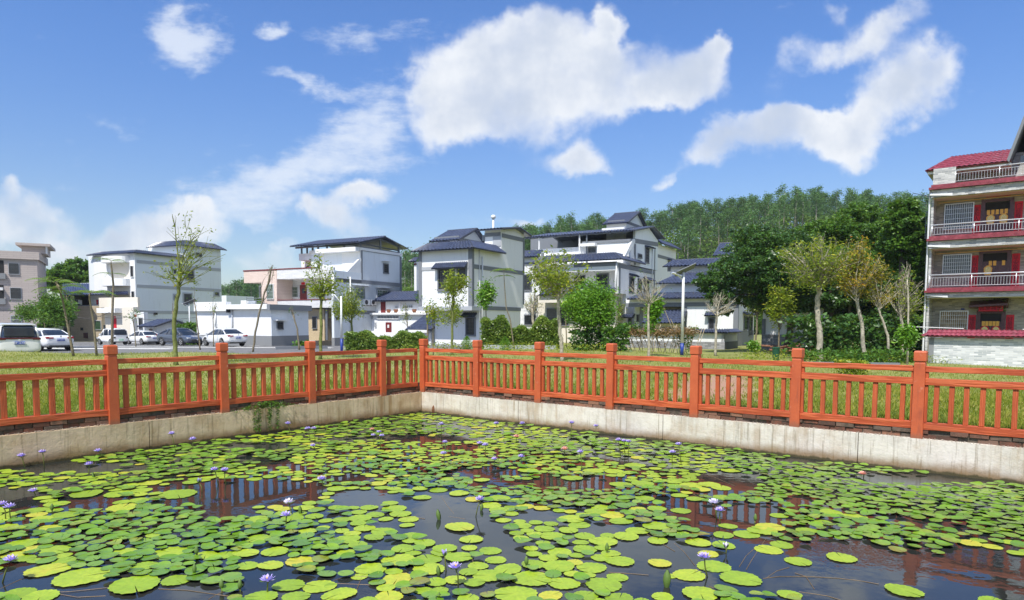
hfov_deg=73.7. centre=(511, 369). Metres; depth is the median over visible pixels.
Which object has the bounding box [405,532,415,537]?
lily pad
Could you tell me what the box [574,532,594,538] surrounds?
lily pad
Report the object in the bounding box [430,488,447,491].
lily pad
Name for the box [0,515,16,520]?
lily pad
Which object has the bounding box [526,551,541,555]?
lily pad
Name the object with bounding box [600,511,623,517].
lily pad
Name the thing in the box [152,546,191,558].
lily pad
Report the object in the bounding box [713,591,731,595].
lily pad
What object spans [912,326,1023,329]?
poles
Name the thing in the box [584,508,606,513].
lily pad
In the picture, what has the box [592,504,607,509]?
lily pad
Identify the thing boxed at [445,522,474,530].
lily pad
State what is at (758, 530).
lily pad
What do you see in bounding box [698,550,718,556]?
lily pad
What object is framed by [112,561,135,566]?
lily pad
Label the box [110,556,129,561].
lily pad
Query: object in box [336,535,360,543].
lily pad
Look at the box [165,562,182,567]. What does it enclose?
lily pad
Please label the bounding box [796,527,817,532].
lily pad
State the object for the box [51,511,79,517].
lily pad
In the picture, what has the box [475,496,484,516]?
water lily flower
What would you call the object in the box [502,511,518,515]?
lily pad
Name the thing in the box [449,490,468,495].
lily pad
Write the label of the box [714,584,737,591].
lily pad
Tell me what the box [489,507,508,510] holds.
lily pad
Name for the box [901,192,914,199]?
eucalyptus tree
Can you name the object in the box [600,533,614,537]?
lily pad
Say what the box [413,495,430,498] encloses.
lily pad
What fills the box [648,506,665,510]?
lily pad
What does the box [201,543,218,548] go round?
lily pad
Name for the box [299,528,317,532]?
lily pad
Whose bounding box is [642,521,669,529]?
lily pad
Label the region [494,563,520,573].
lily pad
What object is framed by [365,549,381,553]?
lily pad
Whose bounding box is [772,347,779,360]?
dustbin
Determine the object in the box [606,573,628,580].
lily pad
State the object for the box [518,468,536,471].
lily pad
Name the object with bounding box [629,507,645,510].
lily pad
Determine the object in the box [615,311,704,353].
bamboo trellis
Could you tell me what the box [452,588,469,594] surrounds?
lily pad
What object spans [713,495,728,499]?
lily pad
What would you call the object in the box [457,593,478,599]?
lily pad
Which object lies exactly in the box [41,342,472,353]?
road
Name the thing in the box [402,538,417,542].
lily pad
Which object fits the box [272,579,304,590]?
lily pad
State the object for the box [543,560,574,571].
lily pad
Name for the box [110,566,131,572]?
lily pad
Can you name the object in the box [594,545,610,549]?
lily pad
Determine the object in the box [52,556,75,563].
lily pad
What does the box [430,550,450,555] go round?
lily pad
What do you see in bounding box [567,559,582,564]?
lily pad
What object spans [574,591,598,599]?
lily pad
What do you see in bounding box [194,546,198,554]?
water lily bud
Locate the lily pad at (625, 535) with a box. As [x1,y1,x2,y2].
[613,532,638,539]
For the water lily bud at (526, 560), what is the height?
0.152 m
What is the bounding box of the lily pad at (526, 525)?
[515,522,531,527]
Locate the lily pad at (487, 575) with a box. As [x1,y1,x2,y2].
[473,569,502,581]
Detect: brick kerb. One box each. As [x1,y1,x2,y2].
[0,386,419,434]
[425,387,1023,446]
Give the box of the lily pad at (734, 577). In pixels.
[719,570,761,585]
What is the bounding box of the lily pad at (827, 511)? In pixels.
[819,509,842,514]
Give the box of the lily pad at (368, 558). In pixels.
[361,556,377,560]
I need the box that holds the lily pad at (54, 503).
[43,501,70,506]
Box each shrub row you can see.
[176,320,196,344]
[291,340,308,345]
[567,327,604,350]
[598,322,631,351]
[778,309,925,356]
[804,347,914,362]
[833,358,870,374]
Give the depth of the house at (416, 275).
69.60 m
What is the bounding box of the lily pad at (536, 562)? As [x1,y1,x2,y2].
[522,559,544,567]
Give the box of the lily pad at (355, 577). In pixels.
[351,573,367,579]
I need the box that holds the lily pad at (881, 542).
[870,539,890,544]
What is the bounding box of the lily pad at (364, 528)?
[354,525,375,530]
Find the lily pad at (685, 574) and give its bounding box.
[672,569,705,580]
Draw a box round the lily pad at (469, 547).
[461,545,476,549]
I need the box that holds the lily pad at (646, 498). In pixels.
[635,496,654,500]
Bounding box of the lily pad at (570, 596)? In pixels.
[564,593,583,599]
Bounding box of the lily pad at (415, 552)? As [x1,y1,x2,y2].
[405,550,421,554]
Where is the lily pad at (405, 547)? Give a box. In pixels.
[391,544,413,551]
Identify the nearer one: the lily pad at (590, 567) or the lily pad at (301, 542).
the lily pad at (590, 567)
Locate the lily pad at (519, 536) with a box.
[513,535,528,540]
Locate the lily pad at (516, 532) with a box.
[509,531,523,534]
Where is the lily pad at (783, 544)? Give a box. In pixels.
[770,541,793,548]
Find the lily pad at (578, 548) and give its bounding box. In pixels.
[573,545,596,551]
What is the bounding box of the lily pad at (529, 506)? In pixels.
[516,504,533,508]
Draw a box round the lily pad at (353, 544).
[348,541,366,546]
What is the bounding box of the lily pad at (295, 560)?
[285,556,313,565]
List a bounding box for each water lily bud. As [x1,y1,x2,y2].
[192,564,196,572]
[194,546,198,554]
[219,579,223,591]
[237,579,241,591]
[524,556,528,565]
[605,543,608,552]
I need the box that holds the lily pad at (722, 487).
[711,485,730,489]
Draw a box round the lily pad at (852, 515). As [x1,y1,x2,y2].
[843,513,867,517]
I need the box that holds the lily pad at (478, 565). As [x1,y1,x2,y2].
[468,562,488,568]
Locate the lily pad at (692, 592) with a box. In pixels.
[682,586,717,599]
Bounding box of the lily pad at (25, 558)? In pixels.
[12,555,36,561]
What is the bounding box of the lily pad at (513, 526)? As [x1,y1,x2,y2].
[503,523,518,529]
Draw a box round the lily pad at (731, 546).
[712,540,734,548]
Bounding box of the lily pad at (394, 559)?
[381,554,415,564]
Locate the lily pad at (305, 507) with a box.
[293,505,313,509]
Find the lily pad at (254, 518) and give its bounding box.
[243,515,270,522]
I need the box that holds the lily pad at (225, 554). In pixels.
[215,551,233,558]
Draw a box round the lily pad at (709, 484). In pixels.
[697,482,720,486]
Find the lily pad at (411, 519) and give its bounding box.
[398,516,418,521]
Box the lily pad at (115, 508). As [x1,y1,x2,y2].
[105,503,136,511]
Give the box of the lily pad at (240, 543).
[233,541,247,545]
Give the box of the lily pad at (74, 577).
[50,567,110,586]
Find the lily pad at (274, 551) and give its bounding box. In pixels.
[261,547,288,555]
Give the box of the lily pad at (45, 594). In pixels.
[21,589,59,599]
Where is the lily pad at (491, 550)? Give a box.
[479,547,501,554]
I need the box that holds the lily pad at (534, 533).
[527,532,541,535]
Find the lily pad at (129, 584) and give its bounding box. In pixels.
[107,575,160,593]
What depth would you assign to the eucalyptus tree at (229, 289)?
253.63 m
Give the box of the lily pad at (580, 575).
[573,572,589,579]
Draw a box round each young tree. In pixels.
[20,285,80,347]
[27,276,87,355]
[63,290,74,327]
[71,290,116,355]
[90,257,126,344]
[125,309,140,346]
[143,211,224,364]
[187,291,200,349]
[205,290,218,346]
[252,264,275,351]
[289,308,300,349]
[303,251,342,358]
[326,277,366,330]
[399,303,412,330]
[414,290,428,344]
[420,298,442,354]
[435,263,473,354]
[437,298,463,327]
[472,276,498,316]
[490,268,516,348]
[523,245,591,360]
[523,287,541,324]
[555,296,569,347]
[617,295,626,320]
[628,269,671,361]
[642,293,665,354]
[704,288,736,355]
[744,278,762,340]
[762,283,796,354]
[772,229,868,360]
[824,235,894,359]
[861,269,902,359]
[882,269,927,349]
[895,261,910,363]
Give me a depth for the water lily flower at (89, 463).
9.28 m
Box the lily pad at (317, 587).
[303,580,335,592]
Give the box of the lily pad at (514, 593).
[494,586,537,599]
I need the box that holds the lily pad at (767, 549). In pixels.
[754,545,783,553]
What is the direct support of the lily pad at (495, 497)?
on the pond water
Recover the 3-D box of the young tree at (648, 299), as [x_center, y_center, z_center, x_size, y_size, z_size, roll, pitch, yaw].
[5.159,-2.065,26.572,2.006,3.730,1.483,-4,5,-44]
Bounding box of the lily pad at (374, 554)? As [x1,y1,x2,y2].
[367,553,381,556]
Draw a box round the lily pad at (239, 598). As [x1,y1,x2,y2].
[230,597,245,599]
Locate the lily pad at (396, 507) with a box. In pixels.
[382,505,406,511]
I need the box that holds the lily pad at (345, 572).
[338,570,353,575]
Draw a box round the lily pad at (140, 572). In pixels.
[132,569,151,574]
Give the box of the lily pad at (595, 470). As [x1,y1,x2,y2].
[582,468,603,472]
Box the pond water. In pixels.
[0,412,1023,599]
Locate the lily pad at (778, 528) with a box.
[755,523,784,530]
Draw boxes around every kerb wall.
[275,346,327,348]
[484,345,555,348]
[826,362,899,364]
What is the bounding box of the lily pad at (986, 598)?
[978,596,999,599]
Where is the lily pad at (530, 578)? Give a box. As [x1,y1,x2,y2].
[512,571,550,585]
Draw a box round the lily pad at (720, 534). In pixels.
[713,531,733,537]
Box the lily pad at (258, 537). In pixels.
[245,534,269,541]
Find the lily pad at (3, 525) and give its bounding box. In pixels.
[0,523,17,527]
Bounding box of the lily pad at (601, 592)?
[594,589,609,595]
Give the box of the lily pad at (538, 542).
[535,540,550,544]
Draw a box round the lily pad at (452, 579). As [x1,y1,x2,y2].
[445,575,465,583]
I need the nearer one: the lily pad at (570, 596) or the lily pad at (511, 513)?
the lily pad at (570, 596)
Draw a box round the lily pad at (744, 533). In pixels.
[733,530,759,537]
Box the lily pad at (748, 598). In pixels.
[740,597,756,599]
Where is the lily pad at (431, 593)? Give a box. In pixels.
[421,590,436,597]
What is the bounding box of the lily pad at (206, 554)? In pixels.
[195,550,216,558]
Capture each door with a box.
[133,319,137,330]
[300,285,306,298]
[381,302,385,312]
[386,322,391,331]
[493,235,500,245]
[975,311,1005,338]
[978,250,1011,286]
[980,197,1013,232]
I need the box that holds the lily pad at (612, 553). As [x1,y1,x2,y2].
[601,550,620,555]
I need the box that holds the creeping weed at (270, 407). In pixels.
[215,400,309,432]
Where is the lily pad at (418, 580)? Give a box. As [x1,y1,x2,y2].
[409,577,429,584]
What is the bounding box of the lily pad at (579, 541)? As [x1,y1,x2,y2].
[572,540,588,543]
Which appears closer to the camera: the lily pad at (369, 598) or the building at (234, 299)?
the lily pad at (369, 598)
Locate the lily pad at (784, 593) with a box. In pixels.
[777,590,802,597]
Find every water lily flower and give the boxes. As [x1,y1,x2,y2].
[0,501,6,518]
[2,554,18,582]
[3,502,14,518]
[17,453,24,466]
[28,488,36,497]
[38,449,45,466]
[85,462,92,475]
[211,467,218,484]
[220,467,229,484]
[260,573,276,591]
[281,511,292,523]
[284,498,293,512]
[317,475,326,485]
[441,549,447,571]
[448,561,462,586]
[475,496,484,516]
[577,450,582,470]
[697,552,709,576]
[708,498,718,519]
[715,507,724,521]
[723,541,728,553]
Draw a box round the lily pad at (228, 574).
[220,572,241,577]
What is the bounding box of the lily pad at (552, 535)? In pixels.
[540,532,564,539]
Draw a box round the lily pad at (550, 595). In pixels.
[539,591,562,598]
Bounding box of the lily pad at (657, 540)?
[647,537,667,543]
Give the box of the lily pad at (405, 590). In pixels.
[401,587,415,593]
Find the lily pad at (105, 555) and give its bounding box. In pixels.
[98,552,119,558]
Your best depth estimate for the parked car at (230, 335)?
53.86 m
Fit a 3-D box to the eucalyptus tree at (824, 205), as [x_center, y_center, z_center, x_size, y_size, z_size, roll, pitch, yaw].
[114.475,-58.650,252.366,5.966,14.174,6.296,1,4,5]
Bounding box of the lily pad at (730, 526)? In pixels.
[719,523,737,528]
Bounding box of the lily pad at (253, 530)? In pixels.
[244,528,262,533]
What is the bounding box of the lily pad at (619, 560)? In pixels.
[605,556,634,565]
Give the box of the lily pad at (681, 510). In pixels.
[670,508,690,513]
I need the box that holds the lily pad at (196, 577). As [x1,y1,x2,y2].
[186,574,207,579]
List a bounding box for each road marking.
[44,348,172,348]
[201,347,274,347]
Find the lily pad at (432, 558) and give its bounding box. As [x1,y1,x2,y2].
[416,554,441,562]
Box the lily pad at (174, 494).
[158,489,197,498]
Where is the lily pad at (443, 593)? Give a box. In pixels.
[435,591,449,595]
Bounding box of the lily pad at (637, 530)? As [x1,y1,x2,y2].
[626,527,648,533]
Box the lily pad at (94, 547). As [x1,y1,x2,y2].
[87,544,106,550]
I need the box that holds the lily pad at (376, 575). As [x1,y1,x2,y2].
[368,571,382,577]
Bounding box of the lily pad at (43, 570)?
[23,563,70,576]
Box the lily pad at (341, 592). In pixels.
[327,587,356,598]
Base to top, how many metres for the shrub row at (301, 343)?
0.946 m
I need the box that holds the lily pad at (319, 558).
[312,555,329,561]
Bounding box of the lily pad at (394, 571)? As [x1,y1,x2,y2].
[385,568,402,574]
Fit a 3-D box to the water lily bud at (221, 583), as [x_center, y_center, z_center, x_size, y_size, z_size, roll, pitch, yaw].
[-2.269,1.706,5.333,0.035,0.152,0.035,-1,4,-22]
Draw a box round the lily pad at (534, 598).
[526,596,543,599]
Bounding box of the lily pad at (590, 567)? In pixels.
[576,562,606,572]
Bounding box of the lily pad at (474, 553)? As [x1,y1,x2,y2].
[469,551,483,556]
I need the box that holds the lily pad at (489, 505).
[483,502,500,507]
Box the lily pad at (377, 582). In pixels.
[369,579,385,584]
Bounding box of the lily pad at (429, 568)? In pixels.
[413,563,444,574]
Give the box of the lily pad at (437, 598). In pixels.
[428,596,443,599]
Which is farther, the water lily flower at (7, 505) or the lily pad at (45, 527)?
the water lily flower at (7, 505)
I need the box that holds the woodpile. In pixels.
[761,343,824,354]
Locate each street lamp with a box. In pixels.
[182,298,195,321]
[328,290,342,350]
[671,263,695,355]
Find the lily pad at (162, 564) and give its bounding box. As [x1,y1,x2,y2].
[149,561,170,568]
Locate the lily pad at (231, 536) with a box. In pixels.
[220,535,238,537]
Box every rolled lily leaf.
[436,509,440,519]
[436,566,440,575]
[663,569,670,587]
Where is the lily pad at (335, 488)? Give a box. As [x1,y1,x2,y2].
[327,486,346,490]
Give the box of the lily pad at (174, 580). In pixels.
[160,575,189,585]
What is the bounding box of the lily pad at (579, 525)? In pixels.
[568,522,589,527]
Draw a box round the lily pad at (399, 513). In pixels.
[390,511,410,516]
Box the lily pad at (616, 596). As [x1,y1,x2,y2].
[605,593,633,599]
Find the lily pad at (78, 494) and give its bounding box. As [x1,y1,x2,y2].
[69,489,102,497]
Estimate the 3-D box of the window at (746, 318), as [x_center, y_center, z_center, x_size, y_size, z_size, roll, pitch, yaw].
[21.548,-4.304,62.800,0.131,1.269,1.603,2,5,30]
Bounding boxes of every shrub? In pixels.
[8,297,44,327]
[743,339,760,353]
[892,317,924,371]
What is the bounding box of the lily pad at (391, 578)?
[383,573,410,583]
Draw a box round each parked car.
[0,323,40,351]
[37,328,73,350]
[96,328,127,344]
[127,330,159,344]
[156,328,202,345]
[201,328,247,345]
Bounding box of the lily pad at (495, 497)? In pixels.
[489,495,510,500]
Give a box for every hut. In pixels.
[137,319,183,343]
[405,315,434,344]
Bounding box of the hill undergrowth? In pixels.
[256,212,927,333]
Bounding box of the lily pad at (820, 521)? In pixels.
[812,520,830,524]
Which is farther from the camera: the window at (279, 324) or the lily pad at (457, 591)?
the window at (279, 324)
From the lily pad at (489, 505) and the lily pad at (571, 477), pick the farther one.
the lily pad at (571, 477)
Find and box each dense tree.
[36,298,76,327]
[46,256,88,293]
[555,273,623,346]
[691,223,818,348]
[793,200,898,343]
[796,273,914,343]
[874,197,930,318]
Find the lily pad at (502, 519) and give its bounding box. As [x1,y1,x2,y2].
[496,518,510,521]
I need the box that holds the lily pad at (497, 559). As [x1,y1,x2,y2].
[485,556,505,562]
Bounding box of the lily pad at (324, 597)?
[320,591,344,599]
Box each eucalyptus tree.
[221,284,235,295]
[229,280,243,295]
[240,277,258,296]
[243,283,257,296]
[400,250,412,282]
[402,247,413,282]
[402,247,417,286]
[522,224,534,234]
[525,229,540,248]
[528,223,538,231]
[537,226,545,233]
[543,219,554,237]
[551,222,568,237]
[553,214,570,231]
[565,210,579,231]
[566,217,580,230]
[579,218,594,230]
[589,210,604,229]
[595,215,606,228]
[635,207,651,224]
[646,209,660,229]
[655,210,667,233]
[655,211,666,234]
[663,209,671,236]
[665,212,679,243]
[666,202,678,240]
[669,204,688,250]
[675,216,694,257]
[676,203,688,228]
[678,214,701,257]
[683,201,693,226]
[687,200,702,243]
[688,199,704,233]
[690,202,711,254]
[700,198,713,237]
[706,210,727,245]
[707,203,718,225]
[709,198,723,222]
[715,207,737,240]
[719,201,727,225]
[722,196,735,234]
[724,198,739,220]
[735,195,747,219]
[735,197,744,228]
[735,202,757,226]
[739,210,757,226]
[746,193,758,210]
[747,194,760,222]
[754,196,773,224]
[759,191,775,216]
[763,205,783,232]
[770,191,791,224]
[771,184,787,207]
[776,190,791,228]
[783,196,799,227]
[785,191,804,227]
[788,185,807,224]
[793,194,810,225]
[804,187,815,220]
[804,190,825,220]
[809,185,827,211]
[816,193,830,215]
[820,192,834,216]
[827,190,844,214]
[839,188,858,209]
[852,194,868,217]
[855,188,874,211]
[871,193,886,213]
[871,194,889,218]
[890,190,903,201]
[895,190,912,199]
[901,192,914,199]
[913,194,926,208]
[918,192,931,212]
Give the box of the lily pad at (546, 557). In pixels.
[538,554,557,560]
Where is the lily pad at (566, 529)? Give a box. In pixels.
[559,527,578,532]
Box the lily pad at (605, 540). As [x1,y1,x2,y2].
[589,537,617,545]
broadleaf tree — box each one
[402,286,413,290]
[754,312,762,334]
[754,313,762,334]
[894,306,926,321]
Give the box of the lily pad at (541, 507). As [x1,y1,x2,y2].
[534,506,549,509]
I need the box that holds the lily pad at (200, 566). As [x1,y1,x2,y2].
[187,563,207,568]
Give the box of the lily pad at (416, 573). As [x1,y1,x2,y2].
[410,570,428,577]
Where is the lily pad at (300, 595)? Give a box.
[281,591,310,599]
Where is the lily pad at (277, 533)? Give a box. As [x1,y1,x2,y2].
[270,531,289,536]
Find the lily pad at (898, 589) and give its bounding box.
[884,583,924,596]
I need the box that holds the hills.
[54,228,928,333]
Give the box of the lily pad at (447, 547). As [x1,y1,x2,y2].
[432,544,456,551]
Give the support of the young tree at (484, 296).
on the ground at (721, 354)
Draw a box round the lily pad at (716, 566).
[696,560,730,571]
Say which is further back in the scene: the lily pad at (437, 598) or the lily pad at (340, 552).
the lily pad at (340, 552)
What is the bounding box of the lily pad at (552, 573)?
[545,569,561,577]
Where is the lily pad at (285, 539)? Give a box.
[278,537,293,540]
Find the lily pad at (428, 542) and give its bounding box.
[414,539,434,545]
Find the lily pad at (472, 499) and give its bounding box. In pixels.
[465,497,479,501]
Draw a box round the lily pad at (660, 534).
[650,531,667,536]
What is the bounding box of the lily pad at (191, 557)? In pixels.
[184,555,200,559]
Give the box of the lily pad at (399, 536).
[391,534,407,539]
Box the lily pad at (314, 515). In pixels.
[305,513,323,518]
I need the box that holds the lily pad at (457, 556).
[445,552,473,561]
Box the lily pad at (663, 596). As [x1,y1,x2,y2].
[651,592,673,599]
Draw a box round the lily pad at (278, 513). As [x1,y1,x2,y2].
[275,511,291,515]
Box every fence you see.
[0,340,417,425]
[419,339,1023,438]
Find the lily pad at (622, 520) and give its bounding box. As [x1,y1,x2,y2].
[609,518,632,523]
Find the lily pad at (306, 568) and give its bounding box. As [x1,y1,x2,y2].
[296,565,315,571]
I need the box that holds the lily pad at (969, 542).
[958,539,982,545]
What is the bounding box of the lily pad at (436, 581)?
[425,577,445,585]
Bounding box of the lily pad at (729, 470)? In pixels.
[721,468,740,471]
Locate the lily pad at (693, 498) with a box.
[686,496,704,500]
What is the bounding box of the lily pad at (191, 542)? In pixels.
[179,540,198,545]
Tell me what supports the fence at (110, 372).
on the brick kerb at (67, 424)
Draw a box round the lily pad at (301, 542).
[291,539,311,545]
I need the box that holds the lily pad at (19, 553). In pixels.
[0,551,26,557]
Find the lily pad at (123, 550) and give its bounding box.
[113,548,136,555]
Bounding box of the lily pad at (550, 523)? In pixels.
[543,521,557,525]
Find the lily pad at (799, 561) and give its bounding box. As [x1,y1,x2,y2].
[784,557,811,565]
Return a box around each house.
[0,242,55,325]
[62,283,127,340]
[86,240,226,323]
[96,297,147,342]
[243,236,407,345]
[369,291,429,336]
[408,257,418,290]
[410,215,531,345]
[520,211,681,342]
[621,257,755,345]
[712,242,737,256]
[752,305,827,349]
[913,116,1023,351]
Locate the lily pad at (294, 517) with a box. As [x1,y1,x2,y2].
[281,514,303,521]
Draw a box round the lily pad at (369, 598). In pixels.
[359,596,377,599]
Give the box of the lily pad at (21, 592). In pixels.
[1,587,36,599]
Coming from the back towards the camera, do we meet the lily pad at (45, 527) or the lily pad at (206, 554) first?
the lily pad at (45, 527)
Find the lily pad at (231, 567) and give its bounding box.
[222,564,238,569]
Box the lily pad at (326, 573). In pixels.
[317,570,336,575]
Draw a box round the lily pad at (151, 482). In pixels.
[139,480,161,484]
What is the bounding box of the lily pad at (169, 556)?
[159,554,179,559]
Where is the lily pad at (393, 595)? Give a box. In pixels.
[375,590,403,599]
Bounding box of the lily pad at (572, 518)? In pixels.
[559,515,583,522]
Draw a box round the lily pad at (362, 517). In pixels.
[348,514,370,520]
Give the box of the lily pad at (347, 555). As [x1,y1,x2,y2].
[340,552,355,558]
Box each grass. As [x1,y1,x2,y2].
[7,376,992,424]
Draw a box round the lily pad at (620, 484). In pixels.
[609,482,631,486]
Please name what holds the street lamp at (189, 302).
on the road
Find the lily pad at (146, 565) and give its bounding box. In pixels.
[131,561,157,569]
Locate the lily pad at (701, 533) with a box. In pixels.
[692,531,709,534]
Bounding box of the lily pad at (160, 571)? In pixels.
[148,568,169,575]
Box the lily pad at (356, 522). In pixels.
[350,520,365,524]
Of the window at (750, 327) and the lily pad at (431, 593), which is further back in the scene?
the window at (750, 327)
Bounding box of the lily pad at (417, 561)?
[407,558,423,564]
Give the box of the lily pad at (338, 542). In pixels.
[327,540,343,544]
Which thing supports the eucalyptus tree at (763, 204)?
on the hills
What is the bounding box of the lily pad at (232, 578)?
[224,575,243,581]
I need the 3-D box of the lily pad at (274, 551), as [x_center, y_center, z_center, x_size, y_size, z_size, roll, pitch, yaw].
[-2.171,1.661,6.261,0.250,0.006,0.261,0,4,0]
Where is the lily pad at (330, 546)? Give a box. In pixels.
[321,543,338,549]
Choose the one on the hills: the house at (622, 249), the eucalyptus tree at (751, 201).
the eucalyptus tree at (751, 201)
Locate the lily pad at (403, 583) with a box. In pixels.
[395,580,412,587]
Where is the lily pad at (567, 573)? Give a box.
[564,571,577,575]
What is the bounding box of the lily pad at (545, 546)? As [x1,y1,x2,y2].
[538,543,554,549]
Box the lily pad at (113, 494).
[103,490,135,496]
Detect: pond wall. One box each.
[0,392,421,468]
[422,392,1023,483]
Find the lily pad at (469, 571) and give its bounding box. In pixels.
[459,567,477,574]
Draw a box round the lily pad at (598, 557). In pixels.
[591,554,611,560]
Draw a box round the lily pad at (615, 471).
[604,469,622,473]
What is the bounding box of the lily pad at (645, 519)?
[634,517,651,521]
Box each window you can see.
[8,263,19,274]
[10,287,21,298]
[10,315,21,322]
[94,320,101,329]
[130,265,133,276]
[138,318,142,328]
[182,292,192,303]
[184,269,194,280]
[213,291,219,296]
[259,286,261,297]
[266,284,273,298]
[276,321,283,329]
[292,286,298,297]
[312,316,317,328]
[355,287,364,299]
[376,289,387,297]
[383,263,388,273]
[437,269,454,290]
[456,266,466,280]
[465,317,475,335]
[524,274,531,290]
[524,314,535,324]
[575,275,584,288]
[588,247,595,252]
[596,273,608,286]
[629,277,634,293]
[645,247,649,263]
[707,317,715,328]
[744,316,748,329]
[748,316,752,335]
[939,311,968,329]
[942,254,971,273]
[944,202,974,229]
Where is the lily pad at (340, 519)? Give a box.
[333,517,348,521]
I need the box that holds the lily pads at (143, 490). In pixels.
[0,413,1023,587]
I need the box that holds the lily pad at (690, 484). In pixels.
[680,482,701,486]
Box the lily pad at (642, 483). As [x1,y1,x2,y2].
[631,480,654,485]
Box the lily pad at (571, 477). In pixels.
[561,475,582,479]
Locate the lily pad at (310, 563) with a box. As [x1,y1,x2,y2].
[301,562,317,565]
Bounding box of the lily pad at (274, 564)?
[257,560,283,568]
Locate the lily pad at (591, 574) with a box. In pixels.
[584,572,595,576]
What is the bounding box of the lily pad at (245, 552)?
[232,549,258,556]
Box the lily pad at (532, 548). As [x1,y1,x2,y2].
[524,546,537,550]
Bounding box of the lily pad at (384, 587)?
[377,584,394,590]
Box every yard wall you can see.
[605,328,741,349]
[922,329,1023,366]
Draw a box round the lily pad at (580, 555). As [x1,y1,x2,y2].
[569,553,583,557]
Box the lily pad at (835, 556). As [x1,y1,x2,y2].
[826,552,857,562]
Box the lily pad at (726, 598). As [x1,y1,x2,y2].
[720,596,737,599]
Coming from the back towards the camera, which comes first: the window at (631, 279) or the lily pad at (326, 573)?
the window at (631, 279)
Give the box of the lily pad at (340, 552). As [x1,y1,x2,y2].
[337,549,355,554]
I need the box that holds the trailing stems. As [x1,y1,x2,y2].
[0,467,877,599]
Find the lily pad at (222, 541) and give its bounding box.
[215,539,233,543]
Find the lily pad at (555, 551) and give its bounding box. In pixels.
[547,548,571,555]
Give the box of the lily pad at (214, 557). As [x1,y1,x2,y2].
[203,554,220,560]
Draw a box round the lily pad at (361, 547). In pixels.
[353,545,371,550]
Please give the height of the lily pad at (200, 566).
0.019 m
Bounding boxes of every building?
[194,302,311,345]
[222,295,253,303]
[241,300,254,303]
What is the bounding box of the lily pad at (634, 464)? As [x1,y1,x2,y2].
[624,463,645,466]
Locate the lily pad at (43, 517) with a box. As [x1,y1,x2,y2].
[29,515,53,520]
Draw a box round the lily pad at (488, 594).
[480,591,494,596]
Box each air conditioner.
[362,299,369,305]
[369,299,376,305]
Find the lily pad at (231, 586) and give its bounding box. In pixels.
[221,583,242,591]
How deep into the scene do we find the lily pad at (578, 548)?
6.37 m
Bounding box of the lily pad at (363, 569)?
[354,563,386,573]
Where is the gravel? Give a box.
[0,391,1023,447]
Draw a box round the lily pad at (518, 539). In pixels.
[514,537,532,542]
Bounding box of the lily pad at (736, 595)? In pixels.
[729,592,745,598]
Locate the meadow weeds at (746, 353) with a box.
[392,341,962,362]
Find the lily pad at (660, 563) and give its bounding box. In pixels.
[648,559,671,566]
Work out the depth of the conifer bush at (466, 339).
37.67 m
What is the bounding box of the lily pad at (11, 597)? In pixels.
[0,594,20,599]
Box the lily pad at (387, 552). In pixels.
[379,550,394,555]
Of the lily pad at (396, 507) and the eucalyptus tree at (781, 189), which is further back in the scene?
the eucalyptus tree at (781, 189)
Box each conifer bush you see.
[462,336,471,349]
[499,336,510,349]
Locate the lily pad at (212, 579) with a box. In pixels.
[200,576,224,583]
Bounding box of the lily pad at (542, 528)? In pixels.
[534,526,554,531]
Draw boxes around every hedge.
[343,330,427,350]
[479,315,559,348]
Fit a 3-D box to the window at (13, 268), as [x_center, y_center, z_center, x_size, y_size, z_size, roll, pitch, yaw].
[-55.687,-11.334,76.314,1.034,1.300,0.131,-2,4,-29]
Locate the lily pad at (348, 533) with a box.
[344,531,361,535]
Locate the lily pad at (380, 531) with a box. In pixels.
[371,528,397,534]
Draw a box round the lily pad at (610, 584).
[586,577,621,591]
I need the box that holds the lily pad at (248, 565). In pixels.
[235,561,258,569]
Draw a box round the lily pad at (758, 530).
[747,526,777,534]
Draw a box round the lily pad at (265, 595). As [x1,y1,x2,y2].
[244,591,277,599]
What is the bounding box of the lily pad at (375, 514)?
[366,512,384,516]
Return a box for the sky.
[0,0,1023,297]
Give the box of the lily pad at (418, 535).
[412,533,426,538]
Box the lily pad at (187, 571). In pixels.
[184,568,204,574]
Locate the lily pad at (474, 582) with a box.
[463,578,484,585]
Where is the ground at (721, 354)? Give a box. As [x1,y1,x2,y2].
[0,334,1023,427]
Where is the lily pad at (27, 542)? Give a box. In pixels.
[6,538,38,546]
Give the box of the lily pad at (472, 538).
[459,535,482,542]
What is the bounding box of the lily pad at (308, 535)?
[299,532,314,537]
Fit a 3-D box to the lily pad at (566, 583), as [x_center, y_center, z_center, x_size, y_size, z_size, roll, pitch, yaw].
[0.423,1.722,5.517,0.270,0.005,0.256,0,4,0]
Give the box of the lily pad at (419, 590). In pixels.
[414,587,431,593]
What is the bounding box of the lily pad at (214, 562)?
[202,560,222,565]
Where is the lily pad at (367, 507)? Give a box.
[360,505,377,509]
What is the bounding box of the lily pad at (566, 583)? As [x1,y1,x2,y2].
[548,577,580,588]
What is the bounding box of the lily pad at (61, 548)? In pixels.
[38,545,71,553]
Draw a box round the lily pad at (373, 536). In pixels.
[364,534,383,539]
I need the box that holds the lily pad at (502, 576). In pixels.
[496,573,516,579]
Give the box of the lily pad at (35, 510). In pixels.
[23,507,49,512]
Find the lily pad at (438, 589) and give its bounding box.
[430,587,448,591]
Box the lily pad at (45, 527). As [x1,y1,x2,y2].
[36,525,61,529]
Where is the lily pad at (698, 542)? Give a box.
[685,538,710,545]

